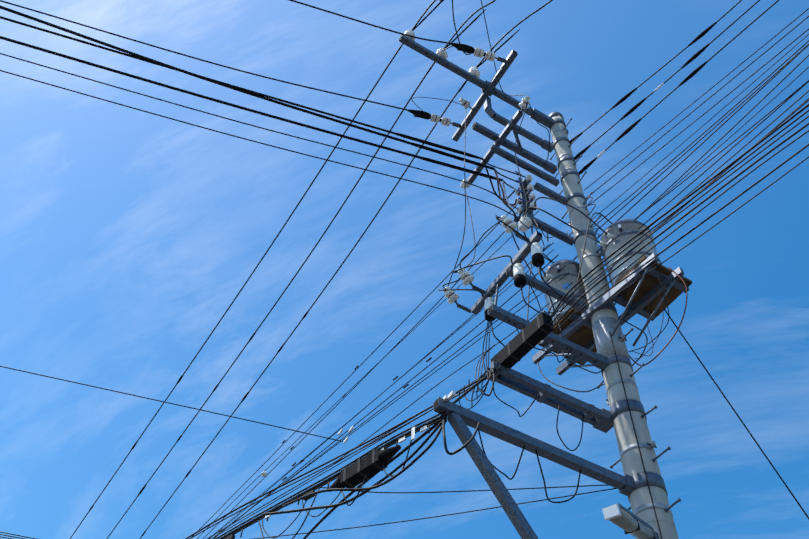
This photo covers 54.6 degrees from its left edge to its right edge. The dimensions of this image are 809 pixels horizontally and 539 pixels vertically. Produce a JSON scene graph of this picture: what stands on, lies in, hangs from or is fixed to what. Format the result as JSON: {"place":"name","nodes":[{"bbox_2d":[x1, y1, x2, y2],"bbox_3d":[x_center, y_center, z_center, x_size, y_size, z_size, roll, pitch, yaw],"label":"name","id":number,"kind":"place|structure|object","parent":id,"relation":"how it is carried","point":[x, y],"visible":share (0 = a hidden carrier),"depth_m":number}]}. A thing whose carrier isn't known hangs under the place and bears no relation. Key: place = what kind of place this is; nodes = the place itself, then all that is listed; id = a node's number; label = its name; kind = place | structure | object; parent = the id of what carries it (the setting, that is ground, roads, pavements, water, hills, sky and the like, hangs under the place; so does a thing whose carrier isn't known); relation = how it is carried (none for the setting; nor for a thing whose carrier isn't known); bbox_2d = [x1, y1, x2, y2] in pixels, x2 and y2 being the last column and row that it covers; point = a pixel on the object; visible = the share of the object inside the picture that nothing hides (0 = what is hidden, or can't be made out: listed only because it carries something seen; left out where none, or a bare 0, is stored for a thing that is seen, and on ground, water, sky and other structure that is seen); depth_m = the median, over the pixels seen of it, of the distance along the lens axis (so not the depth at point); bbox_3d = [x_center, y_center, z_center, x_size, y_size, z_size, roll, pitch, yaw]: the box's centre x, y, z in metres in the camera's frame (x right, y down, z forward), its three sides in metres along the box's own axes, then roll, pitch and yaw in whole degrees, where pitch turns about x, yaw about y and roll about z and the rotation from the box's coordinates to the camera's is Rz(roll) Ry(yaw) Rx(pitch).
{"place":"outdoors","nodes":[
{"label":"outdoors","id":0,"kind":"place"},
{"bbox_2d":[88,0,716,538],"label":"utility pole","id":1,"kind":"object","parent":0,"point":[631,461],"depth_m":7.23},
{"bbox_2d":[224,314,655,538],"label":"clamps","id":2,"kind":"object","parent":1,"relation":"attached to","point":[231,536],"visible":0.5,"depth_m":5.89},
{"bbox_2d":[430,47,529,298],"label":"insulators","id":3,"kind":"object","parent":1,"relation":"attached to","point":[508,223],"visible":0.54,"depth_m":9.19},
{"bbox_2d":[404,30,614,309],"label":"insulators","id":4,"kind":"object","parent":1,"relation":"attached to","point":[536,247],"visible":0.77,"depth_m":8.16},
{"bbox_2d":[399,35,689,538],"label":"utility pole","id":5,"kind":"object","parent":1,"relation":"attached to","point":[460,419],"visible":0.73,"depth_m":7.06},
{"bbox_2d":[450,57,658,538],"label":"brackets","id":6,"kind":"object","parent":1,"relation":"attached to","point":[545,120],"visible":0.35,"depth_m":10.15},
{"bbox_2d":[494,169,687,365],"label":"cables","id":7,"kind":"object","parent":1,"relation":"attached to","point":[514,204],"visible":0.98,"depth_m":6.98},
{"bbox_2d":[543,219,660,324],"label":"transformers","id":8,"kind":"object","parent":1,"relation":"attached to","point":[611,248],"visible":0.35,"depth_m":7.81},
{"bbox_2d":[571,216,674,538],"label":"band","id":9,"kind":"object","parent":1,"relation":"attached to","point":[626,521],"visible":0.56,"depth_m":5.15},
{"bbox_2d":[0,0,808,538],"label":"sky","id":10,"kind":"structure","parent":0,"point":[127,235]},
{"bbox_2d":[0,0,808,538],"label":"power lines","id":11,"kind":"object","parent":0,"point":[438,420],"visible":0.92,"depth_m":7.42},
{"bbox_2d":[193,8,808,538],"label":"power lines","id":12,"kind":"object","parent":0,"point":[531,268],"visible":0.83,"depth_m":8.20},
{"bbox_2d":[514,171,525,201],"bbox_3d":[1.340,-0.971,9.107,0.018,0.598,0.100,-54,-71,33],"label":"insulator","id":13,"kind":"object","parent":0,"point":[518,189],"visible":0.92,"depth_m":9.02},
{"bbox_2d":[562,265,607,288],"bbox_3d":[1.832,0.086,7.910,0.507,0.090,0.083,-31,-59,24],"label":"utility pole label","id":14,"kind":"object","parent":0,"point":[564,286],"visible":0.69,"depth_m":7.98},
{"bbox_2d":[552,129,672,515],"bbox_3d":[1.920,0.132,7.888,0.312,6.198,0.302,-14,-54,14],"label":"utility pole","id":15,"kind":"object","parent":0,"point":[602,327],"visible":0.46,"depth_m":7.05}
]}

